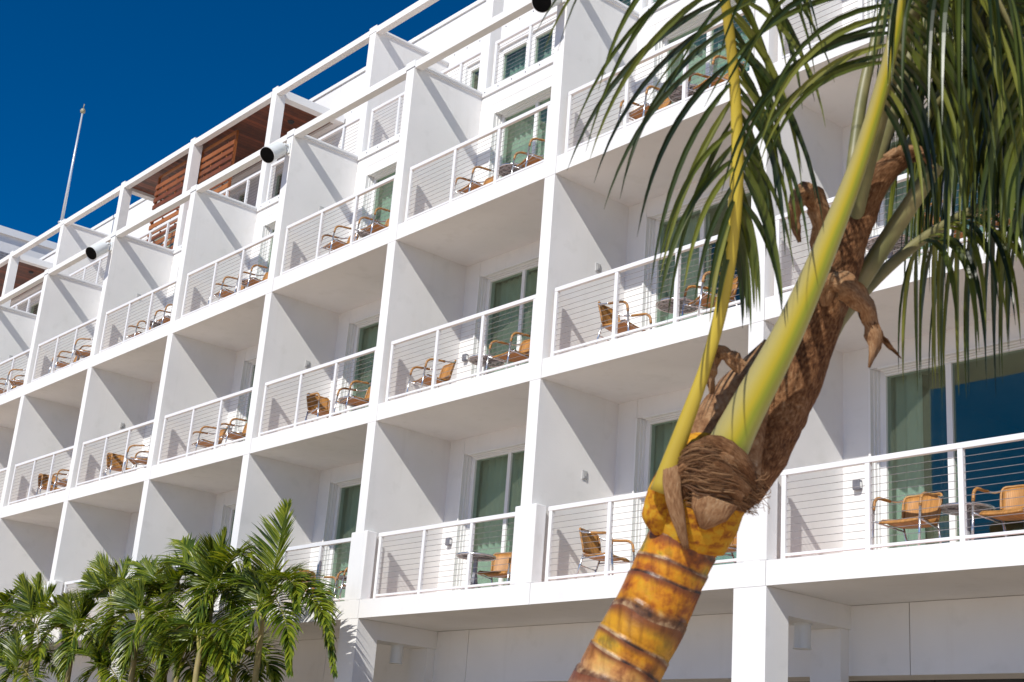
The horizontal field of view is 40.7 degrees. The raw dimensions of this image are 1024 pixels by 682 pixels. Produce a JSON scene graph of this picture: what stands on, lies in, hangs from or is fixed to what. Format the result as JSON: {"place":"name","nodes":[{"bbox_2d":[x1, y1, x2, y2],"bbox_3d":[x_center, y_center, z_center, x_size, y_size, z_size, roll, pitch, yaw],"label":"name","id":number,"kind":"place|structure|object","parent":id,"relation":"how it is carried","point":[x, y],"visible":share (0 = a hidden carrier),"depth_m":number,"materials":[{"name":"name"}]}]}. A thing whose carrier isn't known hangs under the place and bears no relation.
{"place":"outdoors","nodes":[
{"label":"outdoors","id":0,"kind":"place"},
{"bbox_2d":[0,225,56,259],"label":"neighbouring building","id":1,"kind":"structure","parent":0,"point":[12,240],"depth_m":65.70,"materials":[{"name":"white paint"}]},
{"bbox_2d":[0,0,476,242],"label":"sky","id":2,"kind":"structure","parent":0,"point":[151,77],"materials":[{"name":"blue"}]},
{"bbox_2d":[0,0,1023,681],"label":"hotel","id":3,"kind":"structure","parent":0,"point":[398,492],"depth_m":22.18,"materials":[{"name":"white paint"}]},
{"bbox_2d":[0,378,16,393],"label":"wicker armchair","id":4,"kind":"object","parent":3,"relation":"on","point":[13,387],"visible":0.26,"depth_m":37.86,"materials":[{"name":"wicker"}]},
{"bbox_2d":[3,369,24,392],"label":"wicker armchair","id":5,"kind":"object","parent":3,"relation":"on","point":[15,381],"visible":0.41,"depth_m":36.71,"materials":[{"name":"wicker"}]},
{"bbox_2d":[0,254,53,305],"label":"terrace canopy","id":6,"kind":"object","parent":3,"relation":"attached to","point":[29,268],"visible":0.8,"depth_m":45.93,"materials":[{"name":"red wood"}]},
{"bbox_2d":[26,298,39,314],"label":"terrace door","id":7,"kind":"structure","parent":3,"relation":"in","point":[33,303],"depth_m":47.79,"materials":[{"name":"white glass"}]},
{"bbox_2d":[35,473,65,497],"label":"wicker armchair","id":8,"kind":"object","parent":3,"relation":"on","point":[41,479],"visible":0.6,"depth_m":33.97,"materials":[{"name":"wicker"}]},
{"bbox_2d":[51,469,68,490],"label":"wicker armchair","id":9,"kind":"object","parent":3,"relation":"on","point":[61,483],"visible":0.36,"depth_m":32.94,"materials":[{"name":"wicker"}]},
{"bbox_2d":[48,351,79,372],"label":"wicker armchair","id":10,"kind":"object","parent":3,"relation":"on","point":[59,363],"visible":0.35,"depth_m":34.89,"materials":[{"name":"wicker"}]},
{"bbox_2d":[58,104,85,223],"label":"flagpole","id":11,"kind":"object","parent":3,"relation":"on","point":[82,111],"visible":0.92,"depth_m":42.38,"materials":[{"name":"metal"}]},
{"bbox_2d":[69,338,92,363],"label":"wicker armchair","id":12,"kind":"object","parent":3,"relation":"on","point":[83,352],"visible":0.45,"depth_m":33.63,"materials":[{"name":"wicker"}]},
{"bbox_2d":[85,241,112,259],"bbox_3d":[-9.974,-2.196,33.267,0.345,0.605,0.646,-4,-20,25],"label":"floodlight","id":13,"kind":"object","parent":3,"relation":"attached to","point":[95,251],"visible":1,"depth_m":33.10,"materials":[{"name":"metal"}]},
{"bbox_2d":[104,453,136,478],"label":"wicker armchair","id":14,"kind":"object","parent":3,"relation":"on","point":[117,460],"visible":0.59,"depth_m":31.16,"materials":[{"name":"wicker"}]},
{"bbox_2d":[130,524,136,558],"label":"balcony door","id":15,"kind":"structure","parent":3,"relation":"in","point":[136,524],"depth_m":31.88,"materials":[{"name":"white glass"}]},
{"bbox_2d":[121,445,149,473],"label":"wicker armchair","id":16,"kind":"object","parent":3,"relation":"on","point":[137,461],"visible":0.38,"depth_m":29.85,"materials":[{"name":"wicker"}]},
{"bbox_2d":[128,320,152,337],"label":"wicker armchair","id":17,"kind":"object","parent":3,"relation":"on","point":[135,334],"visible":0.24,"depth_m":32.00,"materials":[{"name":"wicker"}]},
{"bbox_2d":[147,392,157,456],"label":"balcony door","id":18,"kind":"structure","parent":3,"relation":"in","point":[157,392],"depth_m":32.76,"materials":[{"name":"white glass"}]},
{"bbox_2d":[145,320,160,327],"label":"bistro table","id":19,"kind":"object","parent":3,"relation":"on","point":[156,325],"visible":0.12,"depth_m":31.77,"materials":[{"name":"grey plastic"}]},
{"bbox_2d":[151,304,172,328],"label":"wicker armchair","id":20,"kind":"object","parent":3,"relation":"on","point":[167,317],"visible":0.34,"depth_m":30.82,"materials":[{"name":"wicker"}]},
{"bbox_2d":[151,229,175,246],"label":"terrace door","id":21,"kind":"structure","parent":3,"relation":"in","point":[174,229],"depth_m":40.66,"materials":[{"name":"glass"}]},
{"bbox_2d":[147,160,186,248],"bbox_3d":[-9.105,-3.292,36.422,0.088,2.845,1.870,19,-23,-37],"label":"slat screen","id":22,"kind":"object","parent":3,"relation":"attached to","point":[167,199],"visible":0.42,"depth_m":36.54,"materials":[{"name":"brown wood"}]},
{"bbox_2d":[170,267,178,315],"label":"balcony door","id":23,"kind":"structure","parent":3,"relation":"in","point":[178,267],"depth_m":33.84,"materials":[{"name":"white glass"}]},
{"bbox_2d":[193,426,227,453],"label":"wicker armchair","id":24,"kind":"object","parent":3,"relation":"on","point":[204,442],"visible":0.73,"depth_m":27.95,"materials":[{"name":"wicker"}]},
{"bbox_2d":[197,130,238,195],"bbox_3d":[-7.556,-3.749,34.681,0.088,2.845,1.840,19,-23,-37],"label":"slat screen","id":25,"kind":"object","parent":3,"relation":"attached to","point":[219,163],"visible":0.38,"depth_m":34.71,"materials":[{"name":"brown wood"}]},
{"bbox_2d":[213,503,235,613],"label":"balcony door","id":26,"kind":"structure","parent":3,"relation":"in","point":[228,511],"depth_m":28.95,"materials":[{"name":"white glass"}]},
{"bbox_2d":[208,276,244,303],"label":"wicker armchair","id":27,"kind":"object","parent":3,"relation":"on","point":[222,291],"visible":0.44,"depth_m":28.78,"materials":[{"name":"wicker"}]},
{"bbox_2d":[213,418,247,448],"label":"wicker armchair","id":28,"kind":"object","parent":3,"relation":"on","point":[235,434],"visible":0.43,"depth_m":27.13,"materials":[{"name":"wicker"}]},
{"bbox_2d":[132,92,344,208],"bbox_3d":[-7.460,-4.842,36.225,1.750,0.200,8.308,19,-23,-37],"label":"terrace canopy","id":29,"kind":"object","parent":3,"relation":"attached to","point":[299,111],"visible":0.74,"depth_m":34.88,"materials":[{"name":"red wood"}]},
{"bbox_2d":[229,186,249,202],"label":"terrace door","id":30,"kind":"structure","parent":3,"relation":"in","point":[237,194],"depth_m":37.42,"materials":[{"name":"white glass"}]},
{"bbox_2d":[232,356,256,443],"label":"balcony door","id":31,"kind":"structure","parent":3,"relation":"in","point":[248,369],"depth_m":29.85,"materials":[{"name":"white glass"}]},
{"bbox_2d":[234,264,268,292],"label":"wicker armchair","id":32,"kind":"object","parent":3,"relation":"on","point":[253,281],"visible":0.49,"depth_m":28.05,"materials":[{"name":"wicker"}]},
{"bbox_2d":[255,220,275,279],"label":"balcony door","id":33,"kind":"structure","parent":3,"relation":"in","point":[266,230],"depth_m":30.90,"materials":[{"name":"white glass"}]},
{"bbox_2d":[260,141,290,162],"bbox_3d":[-4.707,-3.752,27.346,0.345,0.605,0.646,-4,-20,25],"label":"floodlight","id":34,"kind":"object","parent":3,"relation":"attached to","point":[270,153],"visible":1,"depth_m":27.17,"materials":[{"name":"metal"}]},
{"bbox_2d":[271,140,333,198],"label":"terrace door","id":35,"kind":"structure","parent":3,"relation":"in","point":[275,189],"depth_m":35.90,"materials":[{"name":"white glass"}]},
{"bbox_2d":[291,568,336,602],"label":"wicker armchair","id":36,"kind":"object","parent":3,"relation":"on","point":[333,577],"visible":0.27,"depth_m":24.14,"materials":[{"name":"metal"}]},
{"bbox_2d":[304,392,345,423],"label":"wicker armchair","id":37,"kind":"object","parent":3,"relation":"on","point":[318,405],"visible":0.63,"depth_m":25.13,"materials":[{"name":"wicker"}]},
{"bbox_2d":[321,225,358,253],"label":"wicker armchair","id":38,"kind":"object","parent":3,"relation":"on","point":[337,243],"visible":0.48,"depth_m":25.76,"materials":[{"name":"wicker"}]},
{"bbox_2d":[332,567,347,601],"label":"wicker armchair","id":39,"kind":"object","parent":3,"relation":"on","point":[342,584],"visible":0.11,"depth_m":22.87,"materials":[{"name":"metal"}]},
{"bbox_2d":[335,575,346,580],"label":"bistro table","id":40,"kind":"object","parent":3,"relation":"on","point":[341,577],"visible":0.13,"depth_m":23.48,"materials":[{"name":"grey plastic"}]},
{"bbox_2d":[320,476,361,601],"bbox_3d":[-2.472,3.723,24.822,0.487,2.620,3.480,19,-23,-37],"label":"balcony door","id":41,"kind":"structure","parent":3,"relation":"in","point":[341,514],"depth_m":25.91,"materials":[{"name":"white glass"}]},
{"bbox_2d":[333,380,370,415],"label":"wicker armchair","id":42,"kind":"object","parent":3,"relation":"on","point":[356,400],"visible":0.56,"depth_m":24.07,"materials":[{"name":"wicker"}]},
{"bbox_2d":[338,396,365,410],"bbox_3d":[-2.838,1.353,24.723,0.614,0.590,0.614,17,-22,-33],"label":"bistro table","id":43,"kind":"object","parent":3,"relation":"on","point":[341,399],"visible":0.16,"depth_m":24.71,"materials":[{"name":"grey plastic"}]},
{"bbox_2d":[338,312,379,413],"bbox_3d":[-2.233,0.695,25.829,0.487,2.620,3.480,19,-23,-37],"label":"balcony door","id":44,"kind":"structure","parent":3,"relation":"in","point":[357,340],"depth_m":26.95,"materials":[{"name":"white glass"}]},
{"bbox_2d":[357,227,369,237],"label":"bistro table","id":45,"kind":"object","parent":3,"relation":"on","point":[362,235],"visible":0.09,"depth_m":25.67,"materials":[{"name":"grey plastic"}]},
{"bbox_2d":[355,207,389,240],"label":"wicker armchair","id":46,"kind":"object","parent":3,"relation":"on","point":[371,228],"visible":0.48,"depth_m":24.88,"materials":[{"name":"wicker"}]},
{"bbox_2d":[358,161,396,238],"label":"balcony door","id":47,"kind":"structure","parent":3,"relation":"in","point":[389,170],"depth_m":27.98,"materials":[{"name":"white glass"}]},
{"bbox_2d":[389,644,403,664],"bbox_3d":[-1.854,5.028,22.139,0.230,0.294,0.230,19,-23,-37],"label":"ceiling lamp","id":48,"kind":"object","parent":3,"relation":"attached to","point":[396,653],"visible":1,"depth_m":22.07,"materials":[{"name":"glass"}]},
{"bbox_2d":[406,358,456,395],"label":"wicker armchair","id":49,"kind":"object","parent":3,"relation":"on","point":[441,375],"visible":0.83,"depth_m":22.59,"materials":[{"name":"wicker"}]},
{"bbox_2d":[456,552,496,589],"bbox_3d":[-0.551,3.461,20.355,0.614,0.590,0.614,-7,-22,31],"label":"bistro table","id":50,"kind":"object","parent":3,"relation":"on","point":[475,559],"visible":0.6,"depth_m":20.34,"materials":[{"name":"grey metal"}]},
{"bbox_2d":[455,166,499,194],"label":"wicker armchair","id":51,"kind":"object","parent":3,"relation":"on","point":[471,188],"visible":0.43,"depth_m":22.92,"materials":[{"name":"wicker"}]},
{"bbox_2d":[468,354,505,374],"bbox_3d":[-0.419,0.580,21.830,0.614,0.590,0.614,10,-19,-17],"label":"bistro table","id":52,"kind":"object","parent":3,"relation":"on","point":[491,362],"visible":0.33,"depth_m":21.88,"materials":[{"name":"grey plastic"}]},
{"bbox_2d":[451,442,524,590],"bbox_3d":[0.162,2.945,21.861,0.487,2.620,3.480,19,-23,-37],"label":"balcony door","id":53,"kind":"structure","parent":3,"relation":"in","point":[491,487],"depth_m":22.77,"materials":[{"name":"green glass"}]},
{"bbox_2d":[470,552,511,588],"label":"wicker armchair","id":54,"kind":"object","parent":3,"relation":"on","point":[504,567],"visible":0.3,"depth_m":20.95,"materials":[{"name":"wicker"}]},
{"bbox_2d":[470,256,538,378],"bbox_3d":[0.400,-0.083,22.869,0.487,2.620,3.480,19,-23,-37],"label":"balcony door","id":55,"kind":"structure","parent":3,"relation":"in","point":[489,296],"depth_m":23.85,"materials":[{"name":"green glass"}]},
{"bbox_2d":[485,332,530,374],"bbox_3d":[0.045,0.240,20.996,0.687,0.783,0.605,16,-22,-32],"label":"wicker armchair","id":56,"kind":"object","parent":3,"relation":"on","point":[519,353],"visible":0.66,"depth_m":21.01,"materials":[{"name":"wicker"}]},
{"bbox_2d":[463,20,555,87],"bbox_3d":[-0.025,-4.954,28.813,0.415,2.670,2.953,19,-23,-37],"label":"window","id":57,"kind":"structure","parent":3,"relation":"in","point":[539,52],"depth_m":29.14,"materials":[{"name":"white glass"}]},
{"bbox_2d":[499,163,523,176],"bbox_3d":[0.026,-2.518,22.576,0.614,0.590,0.614,-11,-24,39],"label":"bistro table","id":58,"kind":"object","parent":3,"relation":"on","point":[509,168],"visible":0.16,"depth_m":22.56,"materials":[{"name":"grey plastic"}]},
{"bbox_2d":[487,85,551,178],"bbox_3d":[0.638,-3.111,23.877,0.487,2.620,3.480,19,-23,-37],"label":"balcony door","id":59,"kind":"structure","parent":3,"relation":"in","point":[542,96],"depth_m":24.89,"materials":[{"name":"white glass"}]},
{"bbox_2d":[511,138,544,172],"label":"wicker armchair","id":60,"kind":"object","parent":3,"relation":"on","point":[532,158],"visible":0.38,"depth_m":21.76,"materials":[{"name":"wicker"}]},
{"bbox_2d":[531,0,564,12],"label":"floodlight","id":61,"kind":"object","parent":3,"relation":"attached to","point":[541,6],"visible":0.81,"depth_m":21.23,"materials":[{"name":"metal"}]},
{"bbox_2d":[575,527,634,578],"bbox_3d":[1.243,2.911,18.578,0.687,0.783,0.605,-9,-22,34],"label":"wicker armchair","id":62,"kind":"object","parent":3,"relation":"on","point":[591,544],"visible":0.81,"depth_m":18.67,"materials":[{"name":"wicker"}]},
{"bbox_2d":[595,300,651,343],"bbox_3d":[1.549,-0.185,19.365,0.687,0.783,0.605,-11,-24,38],"label":"wicker armchair","id":63,"kind":"object","parent":3,"relation":"on","point":[609,322],"visible":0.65,"depth_m":19.39,"materials":[{"name":"wicker"}]},
{"bbox_2d":[619,0,655,5],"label":"terrace door","id":64,"kind":"structure","parent":3,"relation":"in","point":[626,1],"depth_m":26.90,"materials":[{"name":"teal glass"}]},
{"bbox_2d":[618,85,671,120],"bbox_3d":[1.976,-3.298,20.072,0.687,0.783,0.605,17,-22,-32],"label":"wicker armchair","id":65,"kind":"object","parent":3,"relation":"on","point":[640,110],"visible":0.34,"depth_m":20.04,"materials":[{"name":"wicker"}]},
{"bbox_2d":[656,297,698,320],"bbox_3d":[2.251,-0.218,18.799,0.614,0.590,0.614,5,-18,-1],"label":"bistro table","id":66,"kind":"object","parent":3,"relation":"on","point":[666,306],"visible":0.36,"depth_m":18.88,"materials":[{"name":"grey metal"}]},
{"bbox_2d":[628,408,736,568],"bbox_3d":[2.795,2.167,18.901,0.487,2.620,3.480,19,-23,-37],"label":"balcony door","id":67,"kind":"structure","parent":3,"relation":"in","point":[652,438],"depth_m":19.99,"materials":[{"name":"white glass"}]},
{"bbox_2d":[668,84,696,102],"bbox_3d":[2.511,-3.272,19.724,0.614,0.590,0.614,15,-21,-30],"label":"bistro table","id":68,"kind":"object","parent":3,"relation":"on","point":[677,94],"visible":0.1,"depth_m":19.78,"materials":[{"name":"grey metal"}]},
{"bbox_2d":[640,182,750,331],"bbox_3d":[3.033,-0.861,19.908,0.487,2.620,3.480,19,-23,-37],"label":"balcony door","id":69,"kind":"structure","parent":3,"relation":"in","point":[652,226],"depth_m":20.85,"materials":[{"name":"white glass"}]},
{"bbox_2d":[651,0,755,103],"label":"balcony door","id":70,"kind":"structure","parent":3,"relation":"in","point":[694,24],"depth_m":21.80,"materials":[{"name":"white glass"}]},
{"bbox_2d":[681,271,737,320],"bbox_3d":[2.639,-0.527,18.080,0.687,0.783,0.605,9,-19,-15],"label":"wicker armchair","id":71,"kind":"object","parent":3,"relation":"on","point":[701,301],"visible":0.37,"depth_m":18.06,"materials":[{"name":"wicker"}]},
{"bbox_2d":[688,55,744,95],"bbox_3d":[2.854,-3.538,19.143,0.687,0.783,0.605,13,-20,-24],"label":"wicker armchair","id":72,"kind":"object","parent":3,"relation":"on","point":[725,78],"visible":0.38,"depth_m":19.05,"materials":[{"name":"wicker"}]},
{"bbox_2d":[724,534,736,562],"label":"wicker armchair","id":73,"kind":"object","parent":3,"relation":"on","point":[732,548],"visible":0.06,"depth_m":17.47,"materials":[{"name":"wicker"}]},
{"bbox_2d":[793,622,811,649],"bbox_3d":[3.412,3.472,16.218,0.230,0.294,0.230,19,-23,-37],"label":"ceiling lamp","id":74,"kind":"object","parent":3,"relation":"attached to","point":[802,635],"visible":1,"depth_m":16.15,"materials":[{"name":"glass"}]},
{"bbox_2d":[865,0,880,18],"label":"balcony door","id":75,"kind":"structure","parent":3,"relation":"in","point":[873,2],"depth_m":18.87,"materials":[{"name":"white glass"}]},
{"bbox_2d":[872,492,943,546],"bbox_3d":[4.358,1.990,15.075,0.687,0.783,0.605,21,-24,-40],"label":"wicker armchair","id":76,"kind":"object","parent":3,"relation":"on","point":[936,503],"visible":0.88,"depth_m":15.17,"materials":[{"name":"wicker"}]},
{"bbox_2d":[867,131,987,258],"bbox_3d":[5.620,-1.626,16.999,0.487,2.620,3.340,19,-23,-37],"label":"balcony door","id":77,"kind":"structure","parent":3,"relation":"in","point":[895,139],"depth_m":17.92,"materials":[{"name":"white glass"}]},
{"bbox_2d":[868,336,1023,549],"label":"balcony door","id":78,"kind":"structure","parent":3,"relation":"in","point":[901,417],"depth_m":16.87,"materials":[{"name":"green glass"}]},
{"bbox_2d":[937,502,995,540],"bbox_3d":[4.940,2.099,14.965,0.614,0.590,0.614,19,-23,-37],"label":"bistro table","id":79,"kind":"object","parent":3,"relation":"on","point":[953,508],"visible":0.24,"depth_m":14.97,"materials":[{"name":"metal"}]},
{"bbox_2d":[971,484,1023,539],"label":"wicker armchair","id":80,"kind":"object","parent":3,"relation":"on","point":[1012,502],"visible":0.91,"depth_m":14.50,"materials":[{"name":"wicker"}]},
{"bbox_2d":[866,235,912,258],"bbox_3d":[4.465,-0.882,16.281,0.614,0.590,0.614,9,-19,-13],"label":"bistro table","id":81,"kind":"object","parent":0,"point":[874,238],"visible":0.1,"depth_m":16.30,"materials":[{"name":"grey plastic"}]},
{"bbox_2d":[924,200,985,243],"bbox_3d":[4.896,-1.193,15.544,0.605,0.783,0.687,15,-21,-28],"label":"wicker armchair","id":82,"kind":"object","parent":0,"point":[961,234],"visible":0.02,"depth_m":15.50,"materials":[{"name":"wicker"}]},
{"label":"ground","id":83,"kind":"structure","parent":0,"visible":0},
{"bbox_2d":[536,0,1023,681],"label":"coconut palm","id":84,"kind":"object","parent":83,"relation":"on","point":[736,434],"visible":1,"depth_m":3.88,"materials":[{"name":"green plant"}]},
{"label":"planting bed","id":85,"kind":"structure","parent":83,"relation":"on","visible":0},
{"bbox_2d":[0,585,34,674],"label":"areca palm","id":86,"kind":"object","parent":85,"relation":"on","point":[6,597],"visible":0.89,"depth_m":28.74,"materials":[{"name":"green plant"}]},
{"bbox_2d":[0,625,62,681],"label":"areca palm","id":87,"kind":"object","parent":85,"relation":"on","point":[15,652],"visible":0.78,"depth_m":27.86,"materials":[{"name":"green plant"}]},
{"bbox_2d":[0,571,81,677],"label":"areca palm","id":88,"kind":"object","parent":85,"relation":"on","point":[33,596],"visible":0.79,"depth_m":28.62,"materials":[{"name":"green plant"}]},
{"bbox_2d":[32,587,120,681],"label":"areca palm","id":89,"kind":"object","parent":85,"relation":"on","point":[67,614],"visible":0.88,"depth_m":25.89,"materials":[{"name":"green plant"}]},
{"bbox_2d":[59,623,154,681],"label":"areca palm","id":90,"kind":"object","parent":85,"relation":"on","point":[147,676],"visible":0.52,"depth_m":24.78,"materials":[{"name":"green plant"}]},
{"bbox_2d":[61,550,158,658],"bbox_3d":[-7.729,6.538,25.432,1.037,5.711,5.518,16,-22,-31],"label":"areca palm","id":91,"kind":"object","parent":85,"relation":"on","point":[100,580],"visible":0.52,"depth_m":26.30,"materials":[{"name":"green plant"}]},
{"bbox_2d":[95,575,185,681],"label":"areca palm","id":92,"kind":"object","parent":85,"relation":"on","point":[134,599],"visible":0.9,"depth_m":23.61,"materials":[{"name":"green plant"}]},
{"bbox_2d":[119,553,214,681],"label":"areca palm","id":93,"kind":"object","parent":85,"relation":"on","point":[165,590],"visible":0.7,"depth_m":23.82,"materials":[{"name":"green plant"}]},
{"bbox_2d":[126,629,236,681],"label":"areca palm","id":94,"kind":"object","parent":85,"relation":"on","point":[187,676],"visible":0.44,"depth_m":22.68,"materials":[{"name":"green plant"}]},
{"bbox_2d":[141,526,258,681],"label":"areca palm","id":95,"kind":"object","parent":85,"relation":"on","point":[204,565],"visible":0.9,"depth_m":22.82,"materials":[{"name":"green plant"}]},
{"bbox_2d":[152,595,248,681],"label":"areca palm","id":96,"kind":"object","parent":85,"relation":"on","point":[181,631],"visible":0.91,"depth_m":21.67,"materials":[{"name":"green plant"}]},
{"bbox_2d":[202,617,285,681],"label":"areca palm","id":97,"kind":"object","parent":85,"relation":"on","point":[272,673],"visible":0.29,"depth_m":21.92,"materials":[{"name":"green plant"}]},
{"bbox_2d":[200,498,340,681],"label":"areca palm","id":98,"kind":"object","parent":85,"relation":"on","point":[263,581],"visible":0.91,"depth_m":21.35,"materials":[{"name":"green plant"}]}
]}

